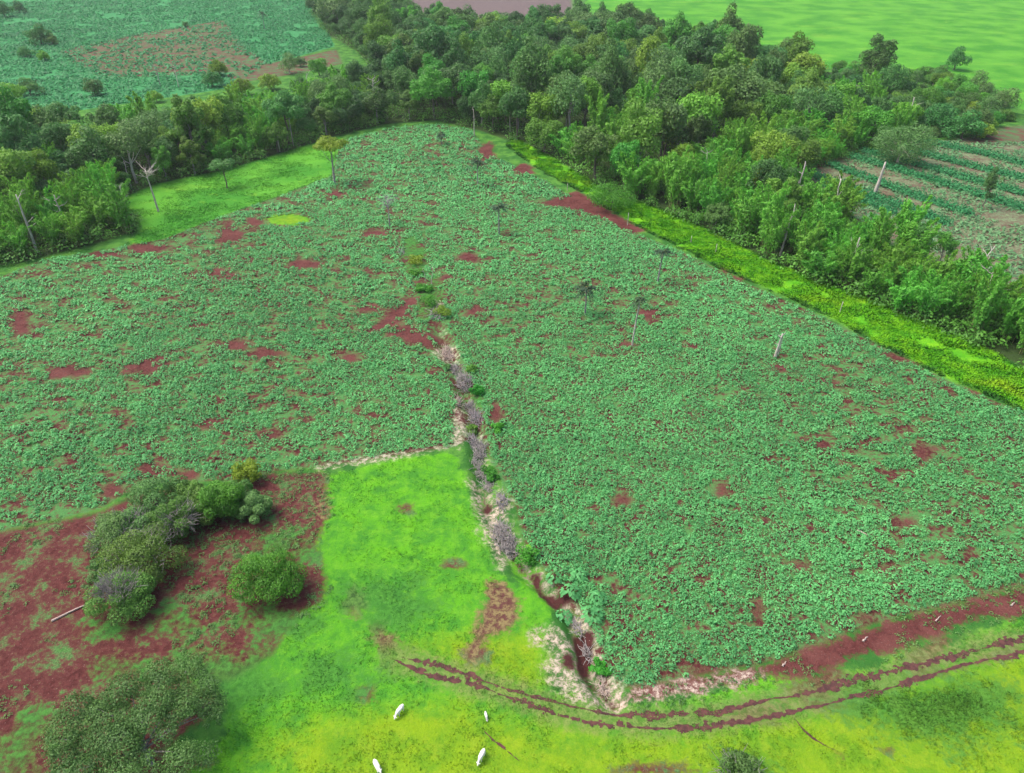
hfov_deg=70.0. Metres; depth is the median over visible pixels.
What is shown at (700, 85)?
forest tree
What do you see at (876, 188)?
dead tree
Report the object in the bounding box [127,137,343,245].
meadow grass
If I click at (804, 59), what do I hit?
forest tree
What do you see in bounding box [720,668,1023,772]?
coarse grass
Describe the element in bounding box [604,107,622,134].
bamboo clump
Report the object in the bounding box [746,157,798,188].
forest tree
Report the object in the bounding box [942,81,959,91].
scrub tree
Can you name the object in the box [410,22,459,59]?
forest tree
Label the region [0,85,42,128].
forest tree
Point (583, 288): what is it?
palm tree
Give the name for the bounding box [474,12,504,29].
forest tree
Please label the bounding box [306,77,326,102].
forest tree
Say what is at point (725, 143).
bamboo clump
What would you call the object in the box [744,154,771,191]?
bamboo clump
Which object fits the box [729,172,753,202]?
bamboo clump
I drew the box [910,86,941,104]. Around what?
scrub tree
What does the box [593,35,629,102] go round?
forest tree
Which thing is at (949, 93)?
scrub tree
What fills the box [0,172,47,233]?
bamboo clump
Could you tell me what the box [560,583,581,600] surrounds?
crop plant
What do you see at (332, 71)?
bamboo clump
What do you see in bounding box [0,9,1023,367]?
undergrowth
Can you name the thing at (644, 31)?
forest tree
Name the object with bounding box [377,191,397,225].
dead tree
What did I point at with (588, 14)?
forest tree
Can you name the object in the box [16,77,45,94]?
scrub tree
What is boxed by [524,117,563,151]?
forest tree
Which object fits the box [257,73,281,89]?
scrub tree
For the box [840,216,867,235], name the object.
bamboo clump
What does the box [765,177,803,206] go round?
forest tree
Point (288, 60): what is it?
scrub tree
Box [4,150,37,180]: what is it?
forest tree
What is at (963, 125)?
scrub tree
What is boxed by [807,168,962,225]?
crop row
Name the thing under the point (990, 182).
slender tree
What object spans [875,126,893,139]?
bamboo clump
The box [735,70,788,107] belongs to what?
forest tree
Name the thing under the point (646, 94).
bamboo clump
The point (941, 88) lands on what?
scrub tree
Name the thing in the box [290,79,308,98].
bamboo clump
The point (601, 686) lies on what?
brush pile
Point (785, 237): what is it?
dead tree
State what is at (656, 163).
forest tree
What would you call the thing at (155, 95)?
scrub tree
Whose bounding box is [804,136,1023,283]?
crop
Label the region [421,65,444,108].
forest tree
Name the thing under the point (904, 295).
bamboo clump
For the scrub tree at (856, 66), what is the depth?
405.81 m
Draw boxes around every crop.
[0,0,332,111]
[0,123,1023,687]
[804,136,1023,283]
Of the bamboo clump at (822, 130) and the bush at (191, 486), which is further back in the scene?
the bamboo clump at (822, 130)
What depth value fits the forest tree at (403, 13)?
514.61 m
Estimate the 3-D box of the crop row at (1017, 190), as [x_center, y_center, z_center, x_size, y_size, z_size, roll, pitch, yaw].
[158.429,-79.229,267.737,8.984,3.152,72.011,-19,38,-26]
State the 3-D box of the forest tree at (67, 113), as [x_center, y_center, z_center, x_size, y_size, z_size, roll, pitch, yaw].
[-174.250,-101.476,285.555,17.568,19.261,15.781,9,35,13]
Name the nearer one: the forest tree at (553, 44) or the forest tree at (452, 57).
the forest tree at (452, 57)
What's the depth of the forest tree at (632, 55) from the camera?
387.97 m
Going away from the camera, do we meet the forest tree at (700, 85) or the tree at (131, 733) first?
the tree at (131, 733)
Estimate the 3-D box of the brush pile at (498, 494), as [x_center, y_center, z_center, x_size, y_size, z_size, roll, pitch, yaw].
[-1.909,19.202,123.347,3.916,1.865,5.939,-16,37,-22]
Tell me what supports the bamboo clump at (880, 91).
on the ground at (82, 650)
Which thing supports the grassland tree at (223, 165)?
on the ground at (82, 650)
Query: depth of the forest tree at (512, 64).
345.83 m
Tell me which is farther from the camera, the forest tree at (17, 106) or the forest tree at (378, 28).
the forest tree at (378, 28)
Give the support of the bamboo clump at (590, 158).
on the ground at (82, 650)
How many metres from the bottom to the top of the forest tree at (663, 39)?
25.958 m
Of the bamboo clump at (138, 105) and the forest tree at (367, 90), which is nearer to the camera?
the bamboo clump at (138, 105)
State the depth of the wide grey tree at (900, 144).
272.10 m
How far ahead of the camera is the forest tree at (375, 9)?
443.84 m
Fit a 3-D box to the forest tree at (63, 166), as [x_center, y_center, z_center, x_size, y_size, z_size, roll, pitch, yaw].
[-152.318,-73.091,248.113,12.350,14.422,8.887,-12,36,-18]
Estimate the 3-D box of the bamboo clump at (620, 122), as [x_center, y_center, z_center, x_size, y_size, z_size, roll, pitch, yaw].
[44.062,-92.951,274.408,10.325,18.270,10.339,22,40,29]
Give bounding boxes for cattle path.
[483,729,518,760]
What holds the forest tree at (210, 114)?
on the ground at (82, 650)
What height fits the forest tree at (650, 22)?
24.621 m
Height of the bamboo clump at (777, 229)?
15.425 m
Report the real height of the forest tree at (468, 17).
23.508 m
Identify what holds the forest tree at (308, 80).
on the ground at (82, 650)
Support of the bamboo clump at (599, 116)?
on the ground at (82, 650)
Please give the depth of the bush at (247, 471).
125.57 m
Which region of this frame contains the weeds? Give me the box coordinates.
[0,467,1023,772]
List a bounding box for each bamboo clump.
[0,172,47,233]
[0,184,37,241]
[0,196,11,227]
[0,213,17,234]
[0,220,28,257]
[0,228,7,258]
[27,209,66,248]
[29,187,64,228]
[37,189,53,206]
[40,147,58,172]
[41,140,55,157]
[44,184,80,211]
[47,176,86,217]
[52,208,87,234]
[57,169,82,192]
[58,211,83,247]
[65,191,111,231]
[67,187,99,211]
[69,166,99,201]
[80,160,119,191]
[85,157,116,219]
[95,158,118,184]
[99,178,132,233]
[105,195,128,225]
[109,103,136,126]
[125,91,157,116]
[199,139,231,160]
[203,129,223,153]
[216,122,242,151]
[219,136,233,157]
[223,81,242,106]
[229,104,250,125]
[230,133,255,157]
[235,115,265,137]
[236,121,251,147]
[239,90,263,115]
[243,95,271,116]
[243,114,268,152]
[251,104,283,126]
[262,89,275,98]
[276,113,296,134]
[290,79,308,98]
[325,64,349,108]
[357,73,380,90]
[548,125,578,158]
[560,133,582,164]
[566,120,583,135]
[573,121,616,168]
[584,91,612,132]
[600,113,627,140]
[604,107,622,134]
[609,103,629,129]
[615,150,657,198]
[616,117,642,141]
[624,88,635,113]
[631,75,665,128]
[645,164,664,200]
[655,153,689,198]
[664,145,696,207]
[679,152,703,184]
[681,173,714,215]
[690,137,725,162]
[693,142,722,171]
[698,156,727,197]
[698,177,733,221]
[700,147,725,173]
[706,136,723,149]
[706,150,730,175]
[711,135,739,157]
[711,174,743,206]
[713,160,735,194]
[716,121,742,147]
[719,117,756,160]
[719,149,745,171]
[722,118,736,135]
[722,157,748,176]
[723,166,742,187]
[727,116,745,133]
[728,146,753,173]
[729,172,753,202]
[729,195,740,218]
[731,190,755,225]
[733,189,765,238]
[739,183,763,197]
[743,127,753,155]
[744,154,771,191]
[749,110,777,157]
[754,184,774,232]
[755,180,794,248]
[760,205,798,258]
[774,112,798,135]
[774,142,800,170]
[778,157,797,178]
[785,205,813,251]
[787,178,805,201]
[789,220,825,256]
[791,109,806,124]
[792,122,809,141]
[792,185,804,203]
[793,218,827,271]
[794,164,816,186]
[795,115,823,136]
[799,182,821,208]
[801,244,859,282]
[802,176,834,214]
[803,107,826,137]
[803,142,827,169]
[806,131,820,142]
[807,192,842,221]
[807,201,842,247]
[810,197,845,224]
[812,127,835,139]
[815,138,833,164]
[816,129,840,146]
[817,135,836,162]
[819,118,835,129]
[819,227,853,260]
[820,73,830,80]
[823,170,864,203]
[823,180,868,220]
[826,114,857,148]
[827,136,846,160]
[831,237,880,285]
[832,75,855,118]
[834,215,857,242]
[835,93,866,126]
[838,225,865,249]
[840,115,857,130]
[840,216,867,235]
[840,239,871,277]
[845,228,869,251]
[853,121,873,149]
[858,212,894,253]
[859,69,882,97]
[860,246,887,272]
[862,262,904,299]
[863,209,895,226]
[867,207,905,259]
[872,85,887,99]
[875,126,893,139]
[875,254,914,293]
[878,238,919,267]
[885,272,929,313]
[891,101,920,134]
[892,194,932,249]
[892,265,935,289]
[897,217,945,263]
[901,252,942,278]
[909,279,952,319]
[923,268,954,293]
[927,249,968,280]
[929,272,974,299]
[938,269,974,321]
[953,245,994,290]
[956,247,1010,308]
[968,267,1011,336]
[968,269,1016,325]
[998,290,1023,342]
[999,274,1023,314]
[1012,275,1023,297]
[1016,312,1023,354]
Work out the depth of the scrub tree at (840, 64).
411.93 m
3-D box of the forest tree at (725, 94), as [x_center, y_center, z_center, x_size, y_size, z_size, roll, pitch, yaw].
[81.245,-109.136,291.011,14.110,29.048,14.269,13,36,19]
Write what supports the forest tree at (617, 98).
on the ground at (82, 650)
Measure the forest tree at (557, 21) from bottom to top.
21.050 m
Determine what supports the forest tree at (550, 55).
on the ground at (82, 650)
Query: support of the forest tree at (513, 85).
on the ground at (82, 650)
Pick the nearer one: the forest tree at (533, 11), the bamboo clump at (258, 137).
the bamboo clump at (258, 137)
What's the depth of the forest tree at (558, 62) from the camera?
340.68 m
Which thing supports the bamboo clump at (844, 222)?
on the ground at (82, 650)
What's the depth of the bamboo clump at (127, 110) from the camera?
291.27 m
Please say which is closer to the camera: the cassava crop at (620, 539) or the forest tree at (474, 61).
the cassava crop at (620, 539)
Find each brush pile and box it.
[425,305,445,321]
[438,344,454,362]
[450,362,464,375]
[451,393,463,406]
[455,369,473,393]
[463,399,479,412]
[464,430,481,447]
[465,407,485,427]
[468,448,490,479]
[471,438,488,461]
[474,472,496,492]
[486,517,519,556]
[487,487,510,510]
[498,534,522,560]
[570,609,589,642]
[577,640,593,664]
[589,676,614,699]
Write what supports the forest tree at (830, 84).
on the ground at (82, 650)
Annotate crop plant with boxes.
[545,571,562,584]
[555,609,572,625]
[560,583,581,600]
[572,567,589,581]
[580,604,603,625]
[590,590,608,605]
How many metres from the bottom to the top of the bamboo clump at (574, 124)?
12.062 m
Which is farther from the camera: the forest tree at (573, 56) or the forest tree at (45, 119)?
the forest tree at (573, 56)
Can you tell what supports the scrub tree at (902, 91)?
on the ground at (82, 650)
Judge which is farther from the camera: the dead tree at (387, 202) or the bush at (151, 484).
the dead tree at (387, 202)
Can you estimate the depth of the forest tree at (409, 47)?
374.32 m
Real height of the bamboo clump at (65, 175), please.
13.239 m
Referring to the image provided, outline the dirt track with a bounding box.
[395,634,1023,733]
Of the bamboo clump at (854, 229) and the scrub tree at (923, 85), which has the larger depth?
the scrub tree at (923, 85)
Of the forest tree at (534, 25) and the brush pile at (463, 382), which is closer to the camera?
the brush pile at (463, 382)
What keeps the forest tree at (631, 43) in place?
on the ground at (82, 650)
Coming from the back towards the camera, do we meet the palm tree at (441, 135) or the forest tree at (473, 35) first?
the forest tree at (473, 35)
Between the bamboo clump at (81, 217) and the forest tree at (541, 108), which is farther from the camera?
the forest tree at (541, 108)
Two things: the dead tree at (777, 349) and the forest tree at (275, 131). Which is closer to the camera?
the dead tree at (777, 349)
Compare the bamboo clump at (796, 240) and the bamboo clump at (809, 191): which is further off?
the bamboo clump at (809, 191)
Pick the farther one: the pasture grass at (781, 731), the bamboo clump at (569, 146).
the bamboo clump at (569, 146)
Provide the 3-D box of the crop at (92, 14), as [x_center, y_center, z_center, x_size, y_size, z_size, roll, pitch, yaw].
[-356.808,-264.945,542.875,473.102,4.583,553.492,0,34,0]
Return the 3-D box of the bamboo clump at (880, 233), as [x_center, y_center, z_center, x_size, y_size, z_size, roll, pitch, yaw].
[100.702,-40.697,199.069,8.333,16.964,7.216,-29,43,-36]
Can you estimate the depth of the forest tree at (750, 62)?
362.31 m
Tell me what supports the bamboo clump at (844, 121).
on the ground at (82, 650)
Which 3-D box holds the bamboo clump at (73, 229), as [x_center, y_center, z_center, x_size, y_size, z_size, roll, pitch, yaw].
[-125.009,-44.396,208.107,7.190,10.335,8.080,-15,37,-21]
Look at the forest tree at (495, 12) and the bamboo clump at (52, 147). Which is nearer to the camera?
the bamboo clump at (52, 147)
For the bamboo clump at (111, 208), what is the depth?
222.44 m
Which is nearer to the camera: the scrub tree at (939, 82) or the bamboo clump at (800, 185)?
the bamboo clump at (800, 185)
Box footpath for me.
[796,720,836,750]
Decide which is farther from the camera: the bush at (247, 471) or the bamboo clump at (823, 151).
the bamboo clump at (823, 151)
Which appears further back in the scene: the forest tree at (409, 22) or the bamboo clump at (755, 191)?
the forest tree at (409, 22)
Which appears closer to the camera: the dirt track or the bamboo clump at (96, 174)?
the dirt track
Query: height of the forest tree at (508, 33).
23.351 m
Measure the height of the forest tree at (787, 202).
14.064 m
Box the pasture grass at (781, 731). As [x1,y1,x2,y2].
[197,455,1023,772]
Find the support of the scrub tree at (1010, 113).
on the ground at (82, 650)
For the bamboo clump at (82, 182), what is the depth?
227.08 m
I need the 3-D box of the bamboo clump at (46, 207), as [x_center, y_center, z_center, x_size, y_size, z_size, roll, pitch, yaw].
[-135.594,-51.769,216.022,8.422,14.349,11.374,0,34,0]
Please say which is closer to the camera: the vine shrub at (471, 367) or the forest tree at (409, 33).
the vine shrub at (471, 367)
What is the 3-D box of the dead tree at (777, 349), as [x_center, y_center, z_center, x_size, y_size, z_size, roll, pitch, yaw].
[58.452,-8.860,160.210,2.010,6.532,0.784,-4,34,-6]
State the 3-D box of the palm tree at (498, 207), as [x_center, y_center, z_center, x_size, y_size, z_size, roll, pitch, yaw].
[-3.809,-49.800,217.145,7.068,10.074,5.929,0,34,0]
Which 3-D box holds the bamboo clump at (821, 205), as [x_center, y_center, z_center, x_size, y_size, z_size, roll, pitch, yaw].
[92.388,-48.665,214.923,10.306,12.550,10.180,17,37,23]
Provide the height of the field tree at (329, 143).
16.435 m
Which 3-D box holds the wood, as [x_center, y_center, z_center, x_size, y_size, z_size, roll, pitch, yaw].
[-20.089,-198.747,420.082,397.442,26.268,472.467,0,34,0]
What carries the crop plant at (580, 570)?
on the ground at (82, 650)
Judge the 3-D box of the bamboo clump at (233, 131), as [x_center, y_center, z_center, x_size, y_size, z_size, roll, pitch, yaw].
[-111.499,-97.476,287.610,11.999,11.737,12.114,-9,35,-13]
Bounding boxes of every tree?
[0,0,14,16]
[0,82,26,99]
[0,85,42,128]
[0,111,43,187]
[0,147,41,192]
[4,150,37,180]
[10,0,27,11]
[15,190,38,252]
[16,46,36,56]
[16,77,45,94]
[22,22,51,44]
[27,147,63,184]
[28,102,66,158]
[36,50,50,59]
[36,652,229,772]
[37,122,73,166]
[40,101,86,122]
[41,149,77,173]
[41,195,67,233]
[42,32,58,43]
[56,169,84,183]
[57,120,75,134]
[63,124,114,168]
[66,122,102,156]
[67,120,92,129]
[81,77,103,94]
[84,103,120,129]
[94,122,123,156]
[100,119,147,182]
[103,134,127,170]
[113,113,163,163]
[132,125,158,170]
[133,107,172,126]
[134,157,159,211]
[149,90,163,101]
[150,145,171,179]
[157,125,177,166]
[159,105,179,149]
[160,119,200,152]
[165,93,214,162]
[169,96,224,142]
[175,135,206,173]
[184,95,201,136]
[200,71,222,86]
[202,93,249,130]
[207,158,235,187]
[208,59,228,73]
[230,78,254,93]
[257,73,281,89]
[258,11,267,28]
[261,90,307,143]
[262,121,290,151]
[277,52,298,73]
[294,56,306,66]
[295,95,309,113]
[306,76,324,92]
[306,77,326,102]
[307,58,327,75]
[311,106,339,134]
[312,0,347,18]
[312,135,348,183]
[315,82,352,124]
[321,67,340,76]
[324,74,351,91]
[346,0,372,7]
[360,85,392,122]
[361,89,380,112]
[362,13,393,49]
[366,0,390,33]
[377,33,400,52]
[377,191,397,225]
[381,54,394,91]
[383,66,410,97]
[384,37,415,77]
[385,33,413,53]
[387,28,400,36]
[391,27,410,35]
[392,65,417,111]
[395,49,436,68]
[396,4,417,21]
[396,18,417,27]
[397,0,422,11]
[399,89,421,118]
[401,40,424,52]
[402,28,424,42]
[405,48,432,99]
[409,66,457,119]
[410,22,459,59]
[413,17,436,26]
[417,52,444,101]
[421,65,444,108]
[427,6,453,25]
[429,0,449,18]
[430,25,454,31]
[434,61,486,96]
[436,132,446,144]
[438,36,467,71]
[446,14,475,31]
[447,14,470,32]
[449,30,469,40]
[450,7,467,14]
[457,31,475,66]
[457,70,488,118]
[465,46,490,69]
[467,78,497,126]
[467,157,487,184]
[468,30,479,49]
[473,12,500,30]
[473,63,497,80]
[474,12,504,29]
[474,21,509,58]
[474,47,496,62]
[477,94,504,130]
[483,10,504,22]
[483,45,508,70]
[488,55,509,80]
[489,202,510,233]
[490,79,513,124]
[496,86,537,138]
[499,29,513,48]
[500,25,522,41]
[503,83,528,132]
[505,30,527,68]
[509,44,540,81]
[510,75,534,118]
[512,33,555,123]
[518,16,557,42]
[524,91,564,142]
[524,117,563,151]
[525,5,541,26]
[528,33,550,46]
[535,65,556,91]
[541,37,559,50]
[541,76,576,124]
[543,44,554,53]
[544,19,555,28]
[545,16,570,25]
[545,74,592,134]
[547,52,556,59]
[547,54,573,76]
[548,24,577,47]
[554,44,583,74]
[554,69,588,122]
[558,33,580,51]
[563,3,587,22]
[567,71,614,113]
[569,11,606,25]
[569,20,588,43]
[569,126,621,180]
[570,40,600,62]
[571,76,603,126]
[574,281,600,314]
[577,16,602,37]
[577,53,599,77]
[579,66,609,89]
[583,32,612,42]
[588,31,608,50]
[592,44,611,61]
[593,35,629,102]
[594,10,611,19]
[598,11,637,35]
[602,142,618,169]
[605,87,627,112]
[606,17,637,41]
[608,36,629,59]
[609,75,631,111]
[609,139,640,185]
[615,1,642,22]
[615,38,638,51]
[618,98,663,166]
[623,58,639,80]
[623,72,642,96]
[626,83,642,110]
[627,45,642,68]
[629,296,648,345]
[634,33,666,80]
[635,12,664,29]
[635,24,656,44]
[640,159,663,181]
[642,58,680,89]
[642,96,689,167]
[644,43,688,87]
[647,77,702,107]
[650,26,670,45]
[652,248,674,281]
[655,112,682,156]
[659,10,692,45]
[661,43,677,50]
[667,55,704,96]
[668,142,695,163]
[675,26,726,65]
[677,89,724,140]
[680,47,695,66]
[683,114,712,146]
[687,76,713,102]
[690,63,709,79]
[691,21,707,32]
[693,63,718,80]
[702,19,717,35]
[703,202,730,228]
[704,63,769,125]
[706,75,735,141]
[709,43,750,76]
[712,23,746,50]
[714,0,747,34]
[722,22,763,61]
[732,100,763,126]
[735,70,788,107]
[742,57,758,70]
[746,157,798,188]
[748,53,783,110]
[750,44,787,67]
[750,129,797,160]
[750,148,774,160]
[752,90,792,126]
[765,44,786,70]
[765,76,777,91]
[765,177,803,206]
[769,109,797,125]
[773,333,785,357]
[774,125,810,152]
[777,62,818,93]
[777,134,821,169]
[778,36,808,55]
[780,205,794,255]
[782,198,799,235]
[783,51,828,76]
[784,30,814,66]
[784,69,806,96]
[787,69,824,105]
[791,85,830,114]
[799,161,805,185]
[809,80,834,104]
[813,85,851,121]
[825,82,858,120]
[831,60,847,69]
[838,66,852,75]
[840,68,853,77]
[845,73,870,87]
[848,63,859,74]
[849,87,874,107]
[850,106,894,145]
[857,33,898,79]
[869,120,940,163]
[873,162,885,194]
[877,62,911,94]
[891,89,908,97]
[892,91,907,97]
[893,101,924,123]
[897,93,933,120]
[901,78,918,93]
[904,221,932,251]
[909,70,926,82]
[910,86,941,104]
[911,67,924,78]
[918,102,960,130]
[919,82,927,88]
[920,65,944,82]
[925,100,939,114]
[926,69,941,85]
[926,86,944,93]
[927,126,940,136]
[930,72,953,84]
[930,116,951,132]
[932,92,947,103]
[934,76,951,86]
[935,231,959,268]
[939,65,950,76]
[941,109,987,138]
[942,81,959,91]
[943,89,955,97]
[945,45,972,69]
[948,91,969,107]
[952,73,972,86]
[952,97,966,113]
[954,81,978,92]
[955,85,978,99]
[965,92,982,103]
[965,106,995,134]
[966,100,980,110]
[970,69,990,85]
[970,121,997,138]
[974,95,1003,112]
[977,82,995,94]
[977,92,990,101]
[978,81,994,92]
[982,166,1004,206]
[987,89,1006,99]
[988,87,1022,108]
[993,111,1006,124]
[998,108,1016,121]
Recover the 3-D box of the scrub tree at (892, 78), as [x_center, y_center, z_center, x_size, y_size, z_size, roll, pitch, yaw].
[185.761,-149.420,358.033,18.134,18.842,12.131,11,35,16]
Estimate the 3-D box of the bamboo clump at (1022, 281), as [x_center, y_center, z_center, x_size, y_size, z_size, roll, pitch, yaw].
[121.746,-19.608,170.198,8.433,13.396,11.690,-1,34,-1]
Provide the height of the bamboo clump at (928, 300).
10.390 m
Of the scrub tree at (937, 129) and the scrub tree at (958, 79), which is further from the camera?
the scrub tree at (958, 79)
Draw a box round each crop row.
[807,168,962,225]
[815,179,898,216]
[825,159,978,216]
[846,151,1023,212]
[857,146,1023,195]
[890,141,1023,179]
[917,139,1023,165]
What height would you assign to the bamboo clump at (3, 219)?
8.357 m
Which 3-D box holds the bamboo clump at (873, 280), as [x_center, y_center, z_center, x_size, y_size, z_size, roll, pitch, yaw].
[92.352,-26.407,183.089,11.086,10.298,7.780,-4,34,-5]
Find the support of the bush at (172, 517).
on the ground at (82, 650)
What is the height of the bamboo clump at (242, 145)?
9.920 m
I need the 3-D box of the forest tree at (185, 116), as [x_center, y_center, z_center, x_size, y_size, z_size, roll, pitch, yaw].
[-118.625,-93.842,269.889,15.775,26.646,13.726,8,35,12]
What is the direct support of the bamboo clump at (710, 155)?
on the ground at (82, 650)
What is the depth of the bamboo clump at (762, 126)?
266.13 m
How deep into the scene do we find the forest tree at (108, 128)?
267.61 m
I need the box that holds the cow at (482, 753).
[476,748,485,765]
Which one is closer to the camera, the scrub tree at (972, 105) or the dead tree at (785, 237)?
the dead tree at (785, 237)
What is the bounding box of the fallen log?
[51,605,84,621]
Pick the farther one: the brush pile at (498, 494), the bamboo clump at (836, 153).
the bamboo clump at (836, 153)
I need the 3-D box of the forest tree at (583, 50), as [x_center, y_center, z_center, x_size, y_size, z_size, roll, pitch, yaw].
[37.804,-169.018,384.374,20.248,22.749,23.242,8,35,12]
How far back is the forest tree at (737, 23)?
410.16 m
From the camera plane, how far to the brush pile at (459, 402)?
147.88 m
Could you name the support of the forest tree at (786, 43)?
on the ground at (82, 650)
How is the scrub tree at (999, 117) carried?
on the ground at (82, 650)
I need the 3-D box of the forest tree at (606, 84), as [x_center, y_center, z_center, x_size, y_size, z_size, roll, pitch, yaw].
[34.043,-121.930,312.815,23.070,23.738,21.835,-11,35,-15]
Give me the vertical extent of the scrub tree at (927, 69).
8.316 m
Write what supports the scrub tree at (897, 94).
on the ground at (82, 650)
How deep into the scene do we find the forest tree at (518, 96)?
292.03 m
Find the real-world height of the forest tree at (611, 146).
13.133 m
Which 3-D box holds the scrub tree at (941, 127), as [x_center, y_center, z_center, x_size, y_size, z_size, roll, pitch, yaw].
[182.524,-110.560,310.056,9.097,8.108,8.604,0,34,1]
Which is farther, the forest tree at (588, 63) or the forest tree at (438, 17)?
the forest tree at (438, 17)
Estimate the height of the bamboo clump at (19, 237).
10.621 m
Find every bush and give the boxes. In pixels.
[82,508,144,555]
[82,565,156,626]
[85,556,112,582]
[95,521,188,589]
[112,503,157,543]
[123,474,189,515]
[142,493,202,542]
[166,479,203,499]
[177,487,222,525]
[195,479,244,518]
[218,479,252,511]
[226,544,307,605]
[229,489,272,524]
[231,457,261,482]
[708,745,766,772]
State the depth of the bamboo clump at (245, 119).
298.27 m
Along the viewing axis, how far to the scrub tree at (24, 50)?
456.64 m
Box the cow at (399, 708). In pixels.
[394,704,403,719]
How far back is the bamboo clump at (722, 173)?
236.52 m
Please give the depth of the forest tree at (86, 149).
243.29 m
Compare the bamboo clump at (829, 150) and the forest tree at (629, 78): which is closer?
the bamboo clump at (829, 150)
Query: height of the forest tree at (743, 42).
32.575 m
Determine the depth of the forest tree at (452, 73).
324.29 m
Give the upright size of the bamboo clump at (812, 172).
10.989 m
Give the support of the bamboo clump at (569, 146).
on the ground at (82, 650)
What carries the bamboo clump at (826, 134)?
on the ground at (82, 650)
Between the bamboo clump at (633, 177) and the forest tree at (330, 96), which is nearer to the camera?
the bamboo clump at (633, 177)
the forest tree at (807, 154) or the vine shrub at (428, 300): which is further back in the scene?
the forest tree at (807, 154)
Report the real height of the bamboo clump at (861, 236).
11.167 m
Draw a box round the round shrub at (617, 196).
[586,180,637,209]
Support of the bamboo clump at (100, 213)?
on the ground at (82, 650)
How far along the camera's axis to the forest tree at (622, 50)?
390.58 m
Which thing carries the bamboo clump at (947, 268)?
on the ground at (82, 650)
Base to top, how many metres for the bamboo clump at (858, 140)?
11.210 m
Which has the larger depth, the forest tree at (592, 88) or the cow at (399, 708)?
the forest tree at (592, 88)
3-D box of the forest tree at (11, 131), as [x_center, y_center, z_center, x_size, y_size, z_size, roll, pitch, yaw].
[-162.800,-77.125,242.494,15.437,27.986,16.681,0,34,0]
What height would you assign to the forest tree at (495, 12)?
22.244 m
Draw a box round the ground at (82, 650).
[0,0,1023,772]
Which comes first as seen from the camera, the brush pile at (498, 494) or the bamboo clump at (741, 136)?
the brush pile at (498, 494)
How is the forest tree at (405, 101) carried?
on the ground at (82, 650)
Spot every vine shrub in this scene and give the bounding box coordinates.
[408,254,422,264]
[408,268,424,275]
[415,283,432,291]
[419,295,442,308]
[432,304,451,315]
[442,364,450,370]
[465,364,477,372]
[466,424,477,434]
[468,384,484,395]
[480,465,499,481]
[490,422,504,433]
[514,544,539,565]
[588,656,612,676]
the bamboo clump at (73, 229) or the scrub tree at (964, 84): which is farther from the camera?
the scrub tree at (964, 84)
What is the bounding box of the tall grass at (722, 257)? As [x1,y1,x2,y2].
[506,137,1023,409]
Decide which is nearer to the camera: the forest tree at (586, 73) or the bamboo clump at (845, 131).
the bamboo clump at (845, 131)
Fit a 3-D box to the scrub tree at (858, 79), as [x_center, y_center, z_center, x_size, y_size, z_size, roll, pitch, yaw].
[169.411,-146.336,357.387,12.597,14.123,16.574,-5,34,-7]
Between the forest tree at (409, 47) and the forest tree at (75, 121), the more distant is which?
the forest tree at (409, 47)
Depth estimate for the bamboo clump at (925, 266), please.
185.58 m
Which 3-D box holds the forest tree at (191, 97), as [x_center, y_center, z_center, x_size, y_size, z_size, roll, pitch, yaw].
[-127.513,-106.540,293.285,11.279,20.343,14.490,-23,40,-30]
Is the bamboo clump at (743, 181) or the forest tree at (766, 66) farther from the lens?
the forest tree at (766, 66)
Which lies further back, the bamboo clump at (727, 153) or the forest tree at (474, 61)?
the forest tree at (474, 61)
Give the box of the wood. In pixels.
[28,0,926,199]
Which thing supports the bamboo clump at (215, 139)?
on the ground at (82, 650)
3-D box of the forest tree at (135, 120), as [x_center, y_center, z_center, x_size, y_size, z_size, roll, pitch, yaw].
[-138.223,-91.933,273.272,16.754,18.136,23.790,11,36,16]
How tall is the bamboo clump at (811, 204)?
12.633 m
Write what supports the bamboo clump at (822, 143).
on the ground at (82, 650)
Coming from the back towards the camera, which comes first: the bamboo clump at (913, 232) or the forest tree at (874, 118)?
the forest tree at (874, 118)
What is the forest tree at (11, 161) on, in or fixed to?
on the ground at (82, 650)
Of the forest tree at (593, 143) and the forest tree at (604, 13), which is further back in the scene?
the forest tree at (604, 13)
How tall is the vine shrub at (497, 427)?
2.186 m
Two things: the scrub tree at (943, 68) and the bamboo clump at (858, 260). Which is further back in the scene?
the scrub tree at (943, 68)
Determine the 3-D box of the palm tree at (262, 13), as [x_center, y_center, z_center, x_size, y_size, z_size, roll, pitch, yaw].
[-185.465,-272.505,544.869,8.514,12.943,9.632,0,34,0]
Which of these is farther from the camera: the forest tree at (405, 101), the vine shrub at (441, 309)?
the forest tree at (405, 101)
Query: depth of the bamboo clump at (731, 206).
225.19 m
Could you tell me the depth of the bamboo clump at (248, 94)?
318.20 m
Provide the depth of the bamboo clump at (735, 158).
250.81 m
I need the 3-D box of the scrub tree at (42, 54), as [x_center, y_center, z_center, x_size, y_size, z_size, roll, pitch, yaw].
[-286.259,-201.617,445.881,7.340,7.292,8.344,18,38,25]
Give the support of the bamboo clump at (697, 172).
on the ground at (82, 650)
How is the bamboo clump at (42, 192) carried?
on the ground at (82, 650)
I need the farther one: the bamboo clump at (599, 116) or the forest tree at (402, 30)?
the forest tree at (402, 30)
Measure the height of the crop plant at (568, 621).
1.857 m
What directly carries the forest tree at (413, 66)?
on the ground at (82, 650)
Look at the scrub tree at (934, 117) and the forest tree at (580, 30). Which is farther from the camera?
the forest tree at (580, 30)
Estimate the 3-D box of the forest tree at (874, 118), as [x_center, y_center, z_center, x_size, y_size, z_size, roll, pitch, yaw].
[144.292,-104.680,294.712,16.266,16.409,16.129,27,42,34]
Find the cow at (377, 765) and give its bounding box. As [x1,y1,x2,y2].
[373,759,381,772]

